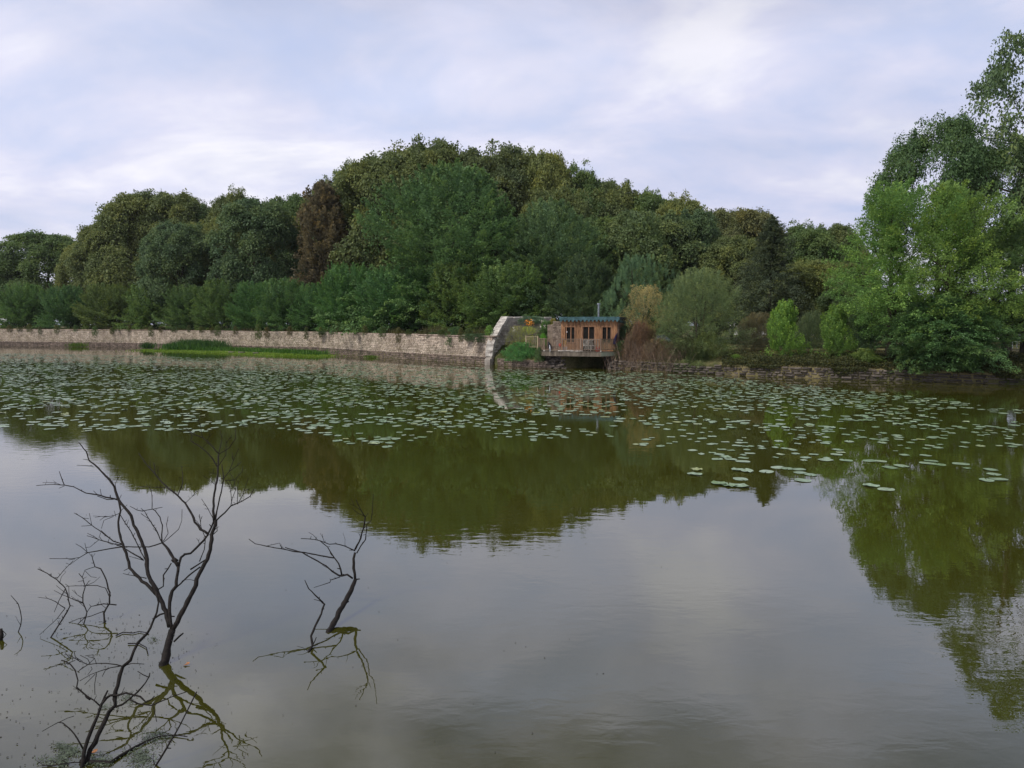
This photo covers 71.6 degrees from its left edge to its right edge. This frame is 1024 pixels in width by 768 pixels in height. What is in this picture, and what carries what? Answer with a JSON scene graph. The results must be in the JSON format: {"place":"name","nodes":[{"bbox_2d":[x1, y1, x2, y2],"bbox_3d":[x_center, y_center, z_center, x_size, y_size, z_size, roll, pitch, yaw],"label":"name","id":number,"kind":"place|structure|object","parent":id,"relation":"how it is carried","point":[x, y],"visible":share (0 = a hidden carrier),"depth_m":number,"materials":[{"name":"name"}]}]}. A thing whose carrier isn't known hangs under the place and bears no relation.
{"place":"outdoors","nodes":[
{"label":"outdoors","id":0,"kind":"place"},
{"bbox_2d":[126,348,346,356],"bbox_3d":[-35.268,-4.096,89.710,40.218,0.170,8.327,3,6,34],"label":"mud bank","id":1,"kind":"structure","parent":0,"point":[249,352],"depth_m":84.82,"materials":[{"name":"green plant"}]},
{"bbox_2d":[153,341,210,349],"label":"tall grass","id":2,"kind":"structure","parent":1,"relation":"on","point":[175,346],"depth_m":93.35,"materials":[{"name":"green plant"}]},
{"bbox_2d":[169,337,232,349],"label":"tall grass","id":3,"kind":"structure","parent":1,"relation":"on","point":[214,343],"depth_m":93.61,"materials":[{"name":"green plant"}]},
{"bbox_2d":[193,346,338,354],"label":"tall grass","id":4,"kind":"structure","parent":1,"relation":"on","point":[272,350],"depth_m":85.41,"materials":[{"name":"green plant"}]},
{"bbox_2d":[0,514,675,767],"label":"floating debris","id":5,"kind":"object","parent":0,"point":[141,690],"visible":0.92,"depth_m":6.79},
{"bbox_2d":[0,345,1023,767],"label":"pond water","id":6,"kind":"structure","parent":0,"point":[836,613],"depth_m":10.08,"materials":[{"name":"green liquid"}]},
{"bbox_2d":[38,561,72,637],"bbox_3d":[-5.259,2.732,8.172,0.404,1.211,0.789,-2,5,-25],"label":"dead shrub","id":7,"kind":"object","parent":6,"relation":"in","point":[66,592],"visible":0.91,"depth_m":8.19,"materials":[{"name":"wood"}]},
{"bbox_2d":[36,660,154,767],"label":"dead bush","id":8,"kind":"object","parent":6,"relation":"in","point":[84,748],"visible":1,"depth_m":5.78,"materials":[{"name":"brown wood"}]},
{"bbox_2d":[34,636,177,767],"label":"water weed","id":9,"kind":"object","parent":6,"relation":"on","point":[61,757],"visible":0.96,"depth_m":5.78,"materials":[{"name":"green plant"}]},
{"bbox_2d":[52,581,186,763],"bbox_3d":[-3.285,2.667,5.950,0.960,1.810,0.696,-3,6,-31],"label":"dead bush","id":10,"kind":"object","parent":6,"relation":"in","point":[99,732],"visible":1,"depth_m":5.92,"materials":[{"name":"brown wood"}]},
{"bbox_2d":[79,734,187,763],"bbox_3d":[-3.102,3.007,5.845,0.782,0.031,0.185,-4,6,-36],"label":"floating branch","id":11,"kind":"object","parent":6,"relation":"on","point":[116,758],"visible":0.96,"depth_m":5.77,"materials":[{"name":"black plant"}]},
{"bbox_2d":[36,416,253,666],"bbox_3d":[-4.224,1.898,8.366,2.482,2.904,1.734,3,6,31],"label":"dead tree","id":12,"kind":"object","parent":6,"relation":"in","point":[166,653],"visible":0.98,"depth_m":8.00,"materials":[{"name":"brown wood"}]},
{"bbox_2d":[249,494,373,632],"bbox_3d":[-2.307,2.283,8.732,1.174,1.771,1.720,-4,7,-42],"label":"dead tree","id":13,"kind":"object","parent":6,"relation":"in","point":[334,621],"visible":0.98,"depth_m":8.90,"materials":[{"name":"brown wood"}]},
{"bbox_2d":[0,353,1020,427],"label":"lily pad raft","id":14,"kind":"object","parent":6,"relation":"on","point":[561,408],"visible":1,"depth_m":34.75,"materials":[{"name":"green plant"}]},
{"bbox_2d":[0,325,1023,384],"bbox_3d":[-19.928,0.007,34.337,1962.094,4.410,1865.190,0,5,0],"label":"ground","id":15,"kind":"structure","parent":0,"point":[576,361],"depth_m":57.20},
{"bbox_2d":[0,282,55,328],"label":"wall tree","id":16,"kind":"object","parent":15,"relation":"on","point":[21,301],"visible":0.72,"depth_m":121.59,"materials":[{"name":"green plant"}]},
{"bbox_2d":[0,229,75,305],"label":"broadleaf tree","id":17,"kind":"object","parent":15,"relation":"on","point":[39,247],"visible":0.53,"depth_m":139.38,"materials":[{"name":"green plant"}]},
{"bbox_2d":[32,283,97,328],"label":"wall tree","id":18,"kind":"object","parent":15,"relation":"on","point":[55,300],"visible":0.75,"depth_m":118.78,"materials":[{"name":"green plant"}]},
{"bbox_2d":[52,243,103,306],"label":"broadleaf tree","id":19,"kind":"object","parent":15,"relation":"on","point":[61,277],"visible":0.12,"depth_m":131.93,"materials":[{"name":"green plant"}]},
{"bbox_2d":[63,224,130,308],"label":"broadleaf tree","id":20,"kind":"object","parent":15,"relation":"on","point":[75,260],"visible":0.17,"depth_m":123.24,"materials":[{"name":"green plant"}]},
{"bbox_2d":[70,282,144,329],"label":"wall tree","id":21,"kind":"object","parent":15,"relation":"on","point":[102,295],"visible":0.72,"depth_m":114.46,"materials":[{"name":"green plant"}]},
{"bbox_2d":[78,188,174,305],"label":"broadleaf tree","id":22,"kind":"object","parent":15,"relation":"on","point":[116,212],"visible":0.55,"depth_m":118.53,"materials":[{"name":"green plant"}]},
{"bbox_2d":[120,194,158,283],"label":"back tree","id":23,"kind":"object","parent":15,"relation":"on","point":[133,241],"visible":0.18,"depth_m":120.62,"materials":[{"name":"green plant"}]},
{"bbox_2d":[111,283,180,330],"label":"wall tree","id":24,"kind":"object","parent":15,"relation":"on","point":[134,307],"visible":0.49,"depth_m":110.48,"materials":[{"name":"green plant"}]},
{"bbox_2d":[132,219,222,319],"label":"broadleaf tree","id":25,"kind":"object","parent":15,"relation":"on","point":[168,245],"visible":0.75,"depth_m":109.48,"materials":[{"name":"green plant"}]},
{"bbox_2d":[135,188,222,284],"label":"broadleaf tree","id":26,"kind":"object","parent":15,"relation":"on","point":[183,207],"visible":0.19,"depth_m":119.08,"materials":[{"name":"green plant"}]},
{"bbox_2d":[151,284,221,329],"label":"wall tree","id":27,"kind":"object","parent":15,"relation":"on","point":[179,306],"visible":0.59,"depth_m":105.64,"materials":[{"name":"green plant"}]},
{"bbox_2d":[166,216,246,305],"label":"broadleaf tree","id":28,"kind":"object","parent":15,"relation":"on","point":[206,228],"visible":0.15,"depth_m":114.11,"materials":[{"name":"green plant"}]},
{"bbox_2d":[189,200,230,280],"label":"back tree","id":29,"kind":"object","parent":15,"relation":"on","point":[202,211],"visible":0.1,"depth_m":120.07,"materials":[{"name":"green plant"}]},
{"bbox_2d":[187,278,247,330],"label":"wall tree","id":30,"kind":"object","parent":15,"relation":"on","point":[211,298],"visible":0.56,"depth_m":101.45,"materials":[{"name":"green plant"}]},
{"bbox_2d":[203,183,259,287],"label":"broadleaf tree","id":31,"kind":"object","parent":15,"relation":"on","point":[225,200],"visible":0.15,"depth_m":119.39,"materials":[{"name":"green plant"}]},
{"bbox_2d":[0,329,498,363],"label":"retaining wall","id":32,"kind":"structure","parent":15,"relation":"on","point":[465,348],"depth_m":88.59,"materials":[{"name":"stone"}]},
{"bbox_2d":[1,324,494,335],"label":"wall top grass","id":33,"kind":"structure","parent":32,"relation":"on","point":[402,332],"depth_m":74.36,"materials":[{"name":"green plant"}]},
{"bbox_2d":[223,280,284,330],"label":"wall tree","id":34,"kind":"object","parent":15,"relation":"on","point":[250,293],"visible":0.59,"depth_m":96.88,"materials":[{"name":"green plant"}]},
{"bbox_2d":[199,195,309,308],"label":"broadleaf tree","id":35,"kind":"object","parent":15,"relation":"on","point":[258,219],"visible":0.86,"depth_m":102.96,"materials":[{"name":"green plant"}]},
{"bbox_2d":[251,276,316,330],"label":"wall tree","id":36,"kind":"object","parent":15,"relation":"on","point":[281,294],"visible":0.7,"depth_m":93.52,"materials":[{"name":"green plant"}]},
{"bbox_2d":[263,215,306,287],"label":"broadleaf tree","id":37,"kind":"object","parent":15,"relation":"on","point":[288,247],"visible":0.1,"depth_m":111.56,"materials":[{"name":"green plant"}]},
{"bbox_2d":[280,194,306,217],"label":"back tree","id":38,"kind":"object","parent":15,"relation":"on","point":[295,204],"visible":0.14,"depth_m":119.72,"materials":[{"name":"green plant"}]},
{"bbox_2d":[284,282,342,331],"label":"wall tree","id":39,"kind":"object","parent":15,"relation":"on","point":[303,298],"visible":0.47,"depth_m":91.26,"materials":[{"name":"green plant"}]},
{"bbox_2d":[288,179,359,330],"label":"copper tree","id":40,"kind":"object","parent":15,"relation":"on","point":[323,201],"visible":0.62,"depth_m":96.60,"materials":[{"name":"brown plant"}]},
{"bbox_2d":[307,261,379,331],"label":"wall tree","id":41,"kind":"object","parent":15,"relation":"on","point":[339,275],"visible":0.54,"depth_m":86.75,"materials":[{"name":"green plant"}]},
{"bbox_2d":[320,139,440,298],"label":"broadleaf tree","id":42,"kind":"object","parent":15,"relation":"on","point":[357,179],"visible":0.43,"depth_m":94.66,"materials":[{"name":"green plant"}]},
{"bbox_2d":[352,263,444,332],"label":"wall tree","id":43,"kind":"object","parent":15,"relation":"on","point":[378,279],"visible":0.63,"depth_m":80.43,"materials":[{"name":"green plant"}]},
{"bbox_2d":[371,133,489,290],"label":"broadleaf tree","id":44,"kind":"object","parent":15,"relation":"on","point":[422,155],"visible":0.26,"depth_m":93.75,"materials":[{"name":"green plant"}]},
{"bbox_2d":[310,158,553,335],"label":"hornbeam","id":45,"kind":"object","parent":15,"relation":"on","point":[457,183],"visible":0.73,"depth_m":79.08,"materials":[{"name":"green plant"}]},
{"bbox_2d":[417,260,489,334],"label":"wall tree","id":46,"kind":"object","parent":15,"relation":"on","point":[454,287],"visible":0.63,"depth_m":76.58,"materials":[{"name":"green plant"}]},
{"bbox_2d":[432,138,534,264],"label":"broadleaf tree","id":47,"kind":"object","parent":15,"relation":"on","point":[500,170],"visible":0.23,"depth_m":93.03,"materials":[{"name":"green plant"}]},
{"bbox_2d":[457,258,556,331],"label":"wall tree","id":48,"kind":"object","parent":15,"relation":"on","point":[503,275],"visible":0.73,"depth_m":71.83,"materials":[{"name":"green plant"}]},
{"bbox_2d":[485,316,554,364],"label":"ramp wall","id":49,"kind":"structure","parent":15,"relation":"on","point":[501,330],"depth_m":63.23,"materials":[{"name":"grey concrete"}]},
{"bbox_2d":[497,358,551,367],"bbox_3d":[0.991,-1.395,58.802,6.080,1.288,0.896,5,7,44],"label":"shore footing","id":50,"kind":"object","parent":15,"relation":"on","point":[530,363],"visible":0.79,"depth_m":58.22,"materials":[{"name":"stone"}]},
{"bbox_2d":[500,342,537,360],"bbox_3d":[0.775,-2.703,58.634,3.428,1.668,2.566,-2,5,-22],"label":"juniper","id":51,"kind":"object","parent":50,"relation":"on","point":[514,349],"visible":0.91,"depth_m":58.31,"materials":[{"name":"green plant"}]},
{"bbox_2d":[509,146,576,298],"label":"broadleaf tree","id":52,"kind":"object","parent":15,"relation":"on","point":[551,170],"visible":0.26,"depth_m":92.84,"materials":[{"name":"green plant"}]},
{"bbox_2d":[482,196,621,323],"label":"broadleaf tree","id":53,"kind":"object","parent":15,"relation":"on","point":[559,215],"visible":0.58,"depth_m":74.45,"materials":[{"name":"green plant"}]},
{"bbox_2d":[511,184,596,315],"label":"broadleaf tree","id":54,"kind":"object","parent":15,"relation":"on","point":[579,204],"visible":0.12,"depth_m":88.27,"materials":[{"name":"green plant"}]},
{"bbox_2d":[546,158,609,282],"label":"broadleaf tree","id":55,"kind":"object","parent":15,"relation":"on","point":[587,180],"visible":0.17,"depth_m":93.76,"materials":[{"name":"green plant"}]},
{"bbox_2d":[539,350,618,365],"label":"concrete deck","id":56,"kind":"structure","parent":15,"relation":"on","point":[573,353],"depth_m":55.39,"materials":[{"name":"concrete"}]},
{"bbox_2d":[539,338,613,351],"bbox_3d":[5.038,-3.085,55.863,6.314,1.070,1.321,1,5,15],"label":"deck railing","id":57,"kind":"object","parent":56,"relation":"on","point":[609,343],"visible":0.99,"depth_m":55.32,"materials":[{"name":"brown wood"}]},
{"bbox_2d":[559,303,626,350],"bbox_3d":[6.570,-4.636,57.415,4.910,3.840,3.431,2,5,18],"label":"wooden hut","id":58,"kind":"object","parent":56,"relation":"on","point":[599,327],"visible":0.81,"depth_m":56.13,"materials":[{"name":"brown wood"}]},
{"bbox_2d":[581,326,594,349],"bbox_3d":[6.034,-3.615,56.201,1.142,1.910,0.098,2,5,18],"label":"door","id":59,"kind":"structure","parent":58,"relation":"in","point":[588,331],"depth_m":56.21,"materials":[{"name":"brown wood"}]},
{"bbox_2d":[539,252,635,334],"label":"broadleaf tree","id":60,"kind":"object","parent":15,"relation":"on","point":[584,267],"visible":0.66,"depth_m":70.11,"materials":[{"name":"green plant"}]},
{"bbox_2d":[557,214,630,321],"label":"broadleaf tree","id":61,"kind":"object","parent":15,"relation":"on","point":[601,223],"visible":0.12,"depth_m":80.16,"materials":[{"name":"green plant"}]},
{"bbox_2d":[590,178,640,264],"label":"broadleaf tree","id":62,"kind":"object","parent":15,"relation":"on","point":[616,198],"visible":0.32,"depth_m":92.45,"materials":[{"name":"green plant"}]},
{"bbox_2d":[596,333,650,370],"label":"bramble","id":63,"kind":"object","parent":15,"relation":"on","point":[630,338],"visible":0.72,"depth_m":54.26,"materials":[{"name":"brown plant"}]},
{"bbox_2d":[603,319,656,369],"bbox_3d":[9.765,-3.028,54.789,4.403,4.083,5.287,-2,5,-18],"label":"bramble","id":64,"kind":"object","parent":15,"relation":"on","point":[639,328],"visible":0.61,"depth_m":54.36,"materials":[{"name":"brown plant"}]},
{"bbox_2d":[592,252,681,340],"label":"pine","id":65,"kind":"object","parent":15,"relation":"on","point":[631,264],"visible":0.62,"depth_m":66.01,"materials":[{"name":"green plant"}]},
{"bbox_2d":[619,283,671,343],"bbox_3d":[10.872,-5.207,56.622,4.664,5.651,6.295,-1,5,-12],"label":"golden shrub","id":66,"kind":"object","parent":15,"relation":"on","point":[639,300],"visible":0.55,"depth_m":56.71,"materials":[{"name":"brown plant"}]},
{"bbox_2d":[601,213,694,339],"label":"broadleaf tree","id":67,"kind":"object","parent":15,"relation":"on","point":[658,233],"visible":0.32,"depth_m":74.15,"materials":[{"name":"green plant"}]},
{"bbox_2d":[627,186,670,301],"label":"broadleaf tree","id":68,"kind":"object","parent":15,"relation":"on","point":[649,201],"visible":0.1,"depth_m":92.07,"materials":[{"name":"green plant"}]},
{"bbox_2d":[592,209,714,322],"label":"broadleaf tree","id":69,"kind":"object","parent":15,"relation":"on","point":[620,230],"visible":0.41,"depth_m":75.17,"materials":[{"name":"green plant"}]},
{"bbox_2d":[630,336,687,372],"bbox_3d":[10.670,-2.279,53.950,5.256,2.708,5.846,-1,5,-17],"label":"bramble","id":70,"kind":"object","parent":15,"relation":"on","point":[659,346],"visible":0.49,"depth_m":52.95,"materials":[{"name":"brown plant"}]},
{"bbox_2d":[640,342,694,372],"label":"bramble","id":71,"kind":"object","parent":15,"relation":"on","point":[671,345],"visible":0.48,"depth_m":52.22,"materials":[{"name":"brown plant"}]},
{"bbox_2d":[653,188,707,337],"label":"broadleaf tree","id":72,"kind":"object","parent":15,"relation":"on","point":[676,205],"visible":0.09,"depth_m":89.02,"materials":[{"name":"green plant"}]},
{"bbox_2d":[657,335,713,371],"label":"bramble","id":73,"kind":"object","parent":15,"relation":"on","point":[686,339],"visible":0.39,"depth_m":52.24,"materials":[{"name":"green plant"}]},
{"bbox_2d":[661,207,734,339],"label":"broadleaf tree","id":74,"kind":"object","parent":15,"relation":"on","point":[703,224],"visible":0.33,"depth_m":77.09,"materials":[{"name":"green plant"}]},
{"bbox_2d":[650,266,757,355],"bbox_3d":[13.953,-5.312,52.775,7.841,6.818,7.516,-3,6,-32],"label":"willow","id":75,"kind":"object","parent":15,"relation":"on","point":[708,322],"visible":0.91,"depth_m":51.97,"materials":[{"name":"green plant"}]},
{"bbox_2d":[680,329,734,368],"bbox_3d":[14.413,-2.595,51.907,4.013,2.886,5.606,1,5,14],"label":"bramble","id":76,"kind":"object","parent":15,"relation":"on","point":[709,334],"visible":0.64,"depth_m":51.34,"materials":[{"name":"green plant"}]},
{"bbox_2d":[692,234,768,343],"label":"broadleaf tree","id":77,"kind":"object","parent":15,"relation":"on","point":[734,251],"visible":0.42,"depth_m":72.99,"materials":[{"name":"green plant"}]},
{"bbox_2d":[707,206,757,334],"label":"broadleaf tree","id":78,"kind":"object","parent":15,"relation":"on","point":[731,224],"visible":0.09,"depth_m":87.65,"materials":[{"name":"green plant"}]},
{"bbox_2d":[718,206,785,340],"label":"broadleaf tree","id":79,"kind":"object","parent":15,"relation":"on","point":[753,221],"visible":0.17,"depth_m":86.67,"materials":[{"name":"green plant"}]},
{"bbox_2d":[736,312,777,349],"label":"hazel bush","id":80,"kind":"object","parent":15,"relation":"on","point":[754,320],"visible":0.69,"depth_m":55.48,"materials":[{"name":"green plant"}]},
{"bbox_2d":[719,214,834,347],"bbox_3d":[23.337,-9.053,63.468,9.810,12.102,9.293,-2,5,-24],"label":"spruce","id":81,"kind":"object","parent":15,"relation":"on","point":[771,241],"visible":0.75,"depth_m":62.79,"materials":[{"name":"green plant"}]},
{"bbox_2d":[760,298,809,358],"bbox_3d":[18.804,-3.654,49.764,2.938,4.737,3.807,-4,6,-41],"label":"laurel","id":82,"kind":"object","parent":15,"relation":"on","point":[784,318],"visible":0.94,"depth_m":49.00,"materials":[{"name":"green plant"}]},
{"bbox_2d":[764,258,846,344],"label":"broadleaf tree","id":83,"kind":"object","parent":15,"relation":"on","point":[810,275],"visible":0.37,"depth_m":65.01,"materials":[{"name":"green plant"}]},
{"bbox_2d":[773,218,847,337],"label":"broadleaf tree","id":84,"kind":"object","parent":15,"relation":"on","point":[809,239],"visible":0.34,"depth_m":80.43,"materials":[{"name":"green plant"}]},
{"bbox_2d":[792,310,832,351],"bbox_3d":[21.743,-3.551,51.344,3.063,3.677,3.196,1,5,7],"label":"laurel","id":85,"kind":"object","parent":15,"relation":"on","point":[813,316],"visible":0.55,"depth_m":51.04,"materials":[{"name":"green plant"}]},
{"bbox_2d":[615,360,1023,384],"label":"rubble bank wall","id":86,"kind":"structure","parent":15,"relation":"on","point":[873,377],"depth_m":45.44,"materials":[{"name":"stone"}]},
{"bbox_2d":[805,302,858,358],"bbox_3d":[21.482,-3.354,47.709,3.494,4.281,2.697,3,6,33],"label":"laurel","id":87,"kind":"object","parent":15,"relation":"on","point":[837,331],"visible":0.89,"depth_m":47.02,"materials":[{"name":"green plant"}]},
{"bbox_2d":[804,223,873,339],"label":"broadleaf tree","id":88,"kind":"object","parent":15,"relation":"on","point":[840,231],"visible":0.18,"depth_m":83.15,"materials":[{"name":"green plant"}]},
{"bbox_2d":[812,262,881,343],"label":"broadleaf tree","id":89,"kind":"object","parent":15,"relation":"on","point":[846,265],"visible":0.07,"depth_m":69.96,"materials":[{"name":"green plant"}]},
{"bbox_2d":[816,283,884,346],"bbox_3d":[29.826,-5.931,61.748,7.069,5.824,6.877,0,5,3],"label":"broadleaf tree","id":90,"kind":"object","parent":15,"relation":"on","point":[824,301],"visible":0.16,"depth_m":61.27,"materials":[{"name":"green plant"}]},
{"bbox_2d":[829,297,884,351],"bbox_3d":[25.797,-4.335,52.350,4.104,4.456,5.317,1,5,8],"label":"hazel bush","id":91,"kind":"object","parent":15,"relation":"on","point":[859,337],"visible":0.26,"depth_m":52.36,"materials":[{"name":"green plant"}]},
{"bbox_2d":[833,348,886,366],"bbox_3d":[22.387,-1.533,45.567,3.621,1.598,2.795,-4,6,-36],"label":"laurel","id":92,"kind":"object","parent":15,"relation":"on","point":[867,354],"visible":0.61,"depth_m":45.15,"materials":[{"name":"green plant"}]},
{"bbox_2d":[721,350,1023,379],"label":"bank undergrowth","id":93,"kind":"object","parent":15,"relation":"on","point":[759,358],"visible":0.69,"depth_m":45.77,"materials":[{"name":"green plant"}]},
{"bbox_2d":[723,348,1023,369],"bbox_3d":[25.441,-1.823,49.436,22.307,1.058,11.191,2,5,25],"label":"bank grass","id":94,"kind":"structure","parent":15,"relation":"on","point":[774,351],"depth_m":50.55,"materials":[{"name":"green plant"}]},
{"bbox_2d":[819,177,978,358],"bbox_3d":[24.114,-7.227,45.020,8.670,11.934,9.795,1,5,10],"label":"ash","id":95,"kind":"object","parent":15,"relation":"on","point":[888,296],"visible":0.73,"depth_m":44.39,"materials":[{"name":"green plant"}]},
{"bbox_2d":[874,300,967,374],"bbox_3d":[25.240,-2.872,43.309,5.614,4.530,4.456,3,6,31],"label":"laurel","id":96,"kind":"object","parent":15,"relation":"on","point":[911,306],"visible":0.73,"depth_m":42.99,"materials":[{"name":"green plant"}]},
{"bbox_2d":[881,294,1003,371],"bbox_3d":[26.199,-3.154,43.404,6.393,4.578,8.055,4,6,41],"label":"laurel","id":97,"kind":"object","parent":15,"relation":"on","point":[954,326],"visible":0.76,"depth_m":41.73,"materials":[{"name":"green plant"}]},
{"bbox_2d":[862,107,1023,291],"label":"oak","id":98,"kind":"object","parent":15,"relation":"on","point":[971,154],"visible":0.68,"depth_m":46.85,"materials":[{"name":"green plant"}]},
{"bbox_2d":[870,178,1023,358],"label":"ash","id":99,"kind":"object","parent":15,"relation":"on","point":[949,285],"visible":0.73,"depth_m":41.79,"materials":[{"name":"green plant"}]},
{"bbox_2d":[931,304,1023,373],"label":"laurel","id":100,"kind":"object","parent":15,"relation":"on","point":[1000,353],"visible":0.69,"depth_m":41.21,"materials":[{"name":"green plant"}]},
{"bbox_2d":[941,218,1023,356],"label":"ash","id":101,"kind":"object","parent":15,"relation":"on","point":[1014,241],"visible":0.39,"depth_m":43.22,"materials":[{"name":"green plant"}]},
{"bbox_2d":[941,130,1023,351],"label":"oak","id":102,"kind":"object","parent":15,"relation":"on","point":[1021,159],"visible":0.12,"depth_m":49.47,"materials":[{"name":"green plant"}]},
{"bbox_2d":[943,26,1023,353],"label":"tall poplar","id":103,"kind":"object","parent":15,"relation":"on","point":[993,84],"visible":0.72,"depth_m":46.00,"materials":[{"name":"green plant"}]},
{"bbox_2d":[0,0,1023,324],"label":"sky","id":104,"kind":"structure","parent":0,"point":[787,108],"materials":[{"name":"white"}]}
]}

